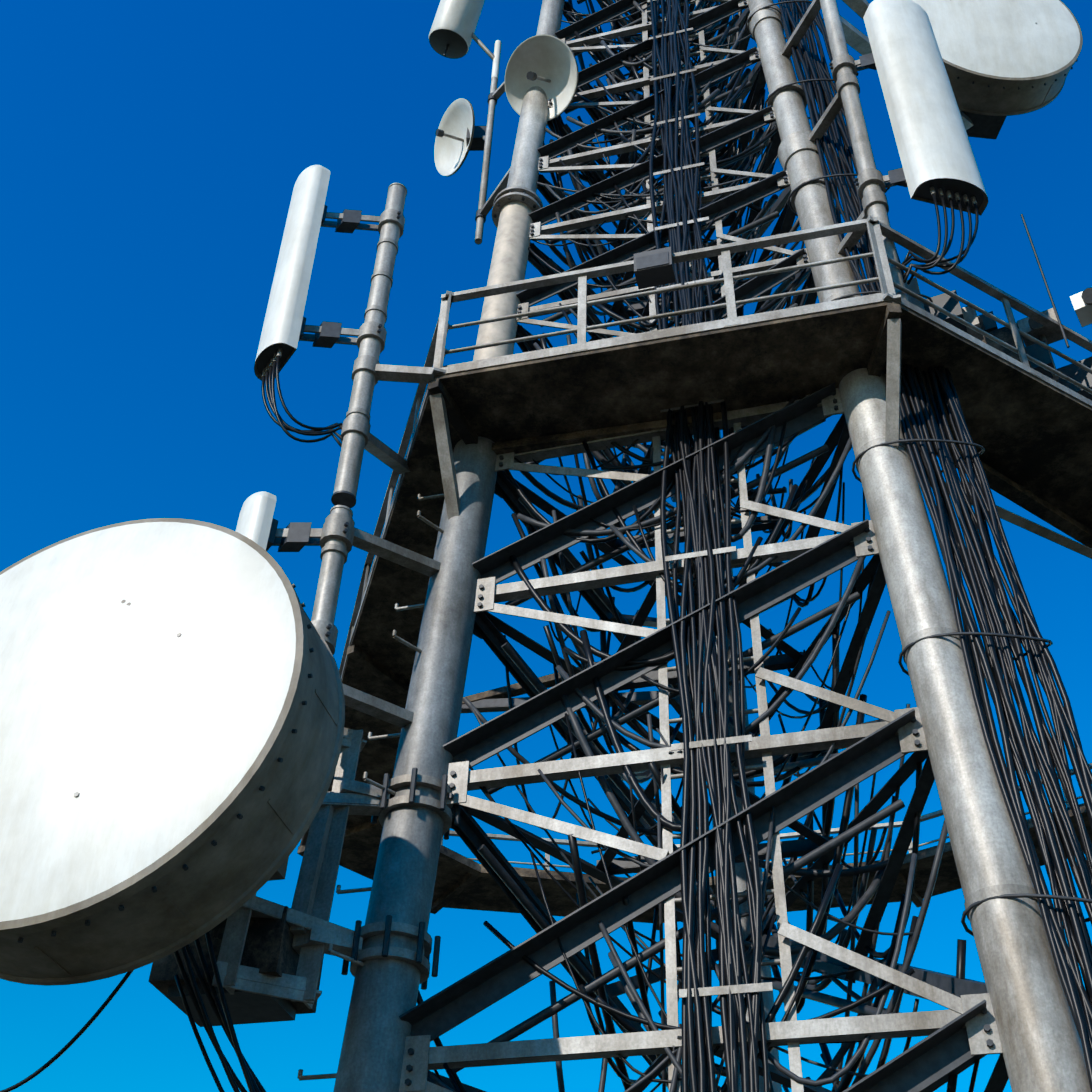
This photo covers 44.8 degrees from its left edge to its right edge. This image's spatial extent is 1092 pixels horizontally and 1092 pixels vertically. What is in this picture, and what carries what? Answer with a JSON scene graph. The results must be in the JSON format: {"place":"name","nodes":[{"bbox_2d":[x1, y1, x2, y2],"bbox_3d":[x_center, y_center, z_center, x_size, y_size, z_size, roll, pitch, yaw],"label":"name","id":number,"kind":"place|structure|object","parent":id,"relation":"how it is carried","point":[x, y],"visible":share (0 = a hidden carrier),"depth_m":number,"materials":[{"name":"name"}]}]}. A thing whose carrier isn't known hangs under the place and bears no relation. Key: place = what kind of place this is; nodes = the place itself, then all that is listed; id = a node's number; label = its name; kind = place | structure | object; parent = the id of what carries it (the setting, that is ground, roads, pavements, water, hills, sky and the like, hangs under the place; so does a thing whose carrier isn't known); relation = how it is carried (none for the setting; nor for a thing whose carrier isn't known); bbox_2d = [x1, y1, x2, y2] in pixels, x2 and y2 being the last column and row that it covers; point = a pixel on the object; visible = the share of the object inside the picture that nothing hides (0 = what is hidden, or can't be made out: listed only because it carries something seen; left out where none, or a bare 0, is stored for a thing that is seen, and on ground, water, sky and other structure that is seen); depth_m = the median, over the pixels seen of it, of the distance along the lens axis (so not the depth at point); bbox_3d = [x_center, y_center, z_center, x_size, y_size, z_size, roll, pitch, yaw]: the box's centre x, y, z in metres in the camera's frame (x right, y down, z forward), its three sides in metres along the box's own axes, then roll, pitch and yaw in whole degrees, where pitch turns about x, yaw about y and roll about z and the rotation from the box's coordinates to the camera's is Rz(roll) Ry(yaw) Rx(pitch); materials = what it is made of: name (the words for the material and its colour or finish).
{"place":"outdoors","nodes":[
{"label":"outdoors","id":0,"kind":"place"},
{"bbox_2d":[0,0,1091,1091],"label":"sky","id":1,"kind":"structure","parent":0,"point":[153,153],"materials":[{"name":"blue"}]},
{"bbox_2d":[595,6,832,1091],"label":"tower interior bracing","id":2,"kind":"object","parent":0,"point":[791,656],"visible":0.15,"depth_m":6.68,"materials":[{"name":"grey metal"}]},
{"label":"ground","id":3,"kind":"structure","parent":0,"visible":0},
{"bbox_2d":[417,0,979,1091],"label":"cables","id":4,"kind":"object","parent":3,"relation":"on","point":[609,730],"visible":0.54,"depth_m":6.10,"materials":[{"name":"black rubber"}]},
{"bbox_2d":[647,0,772,1091],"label":"cable bundle","id":5,"kind":"object","parent":3,"relation":"on","point":[697,991],"visible":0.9,"depth_m":5.63,"materials":[{"name":"rubber"}]},
{"bbox_2d":[333,0,1090,1091],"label":"tower legs","id":6,"kind":"object","parent":3,"relation":"on","point":[1041,1044],"visible":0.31,"depth_m":5.56,"materials":[{"name":"metal"}]},
{"bbox_2d":[0,518,460,1091],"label":"dish","id":7,"kind":"object","parent":6,"relation":"attached to","point":[180,744],"visible":1,"depth_m":4.36,"materials":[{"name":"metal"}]},
{"bbox_2d":[297,493,444,1080],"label":"climbing pegs","id":8,"kind":"object","parent":6,"relation":"attached to","point":[300,1077],"visible":0.85,"depth_m":5.53,"materials":[{"name":"metal"}]},
{"bbox_2d":[311,182,440,727],"bbox_3d":[-0.697,-0.454,6.780,0.463,3.974,0.746,-10,-42,14],"label":"antenna mount","id":9,"kind":"object","parent":6,"relation":"attached to","point":[369,371],"visible":0.69,"depth_m":6.45,"materials":[{"name":"metal"}]},
{"bbox_2d":[235,491,354,654],"bbox_3d":[-1.179,0.342,5.759,0.558,1.416,0.226,1,-41,1],"label":"panel antenna","id":10,"kind":"object","parent":9,"relation":"attached to","point":[257,522],"visible":0.29,"depth_m":6.06,"materials":[{"name":"white plastic"}]},
{"bbox_2d":[254,165,404,446],"bbox_3d":[-1.186,-1.326,7.139,0.689,2.193,0.285,1,-41,1],"label":"panel antenna","id":11,"kind":"object","parent":9,"relation":"attached to","point":[284,329],"visible":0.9,"depth_m":7.01,"materials":[{"name":"white plastic"}]},
{"bbox_2d":[428,0,578,244],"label":"antennas","id":12,"kind":"object","parent":6,"relation":"attached to","point":[547,64],"visible":0.94,"depth_m":10.63,"materials":[{"name":"metal"}]},
{"bbox_2d":[427,470,718,1091],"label":"tower face","id":13,"kind":"object","parent":6,"relation":"attached to","point":[489,628],"visible":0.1,"depth_m":6.49},
{"bbox_2d":[516,0,683,580],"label":"tower face","id":14,"kind":"object","parent":6,"relation":"attached to","point":[550,198],"visible":0.04,"depth_m":9.21},
{"bbox_2d":[516,0,809,336],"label":"lattice bracing","id":15,"kind":"object","parent":6,"relation":"attached to","point":[742,195],"visible":0.73,"depth_m":8.64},
{"bbox_2d":[399,383,1002,1091],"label":"lattice bracing","id":16,"kind":"object","parent":6,"relation":"attached to","point":[963,1029],"visible":0.88,"depth_m":5.34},
{"bbox_2d":[681,1,816,458],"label":"tower face","id":17,"kind":"object","parent":6,"relation":"attached to","point":[785,221],"depth_m":9.07},
{"bbox_2d":[429,319,1091,712],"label":"platform support struts","id":18,"kind":"object","parent":6,"relation":"attached to","point":[493,701],"visible":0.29,"depth_m":7.00,"materials":[{"name":"metal"}]},
{"bbox_2d":[297,293,1091,929],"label":"platform","id":19,"kind":"structure","parent":18,"relation":"on","point":[1029,431],"depth_m":6.87,"materials":[{"name":"metal"}]},
{"bbox_2d":[300,216,1091,869],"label":"platform railing","id":20,"kind":"object","parent":19,"relation":"on","point":[876,228],"visible":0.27,"depth_m":6.91,"materials":[{"name":"metal"}]},
{"bbox_2d":[634,214,1091,400],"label":"platform devices","id":21,"kind":"object","parent":20,"relation":"attached to","point":[653,268],"visible":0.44,"depth_m":7.17,"materials":[{"name":"black plastic"}]},
{"bbox_2d":[781,0,907,300],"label":"antenna mount","id":22,"kind":"object","parent":6,"relation":"attached to","point":[874,198],"visible":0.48,"depth_m":7.71,"materials":[{"name":"metal"}]},
{"bbox_2d":[829,0,987,284],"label":"panel antenna","id":23,"kind":"object","parent":22,"relation":"attached to","point":[904,59],"visible":0.9,"depth_m":7.21,"materials":[{"name":"white plastic"}]},
{"bbox_2d":[840,0,1082,139],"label":"microwave drum antenna","id":24,"kind":"object","parent":22,"relation":"attached to","point":[1003,60],"visible":0.65,"depth_m":10.01,"materials":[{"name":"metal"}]},
{"bbox_2d":[729,413,1008,1091],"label":"tower face","id":25,"kind":"object","parent":6,"relation":"attached to","point":[839,436],"visible":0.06,"depth_m":5.81},
{"bbox_2d":[745,0,1091,1091],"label":"cable bundle","id":26,"kind":"object","parent":6,"relation":"attached to","point":[993,660],"visible":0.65,"depth_m":5.39,"materials":[{"name":"rubber"}]},
{"bbox_2d":[642,0,803,1091],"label":"cable ladder","id":27,"kind":"object","parent":3,"relation":"on","point":[784,961],"visible":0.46,"depth_m":5.49,"materials":[{"name":"metal"}]}
]}

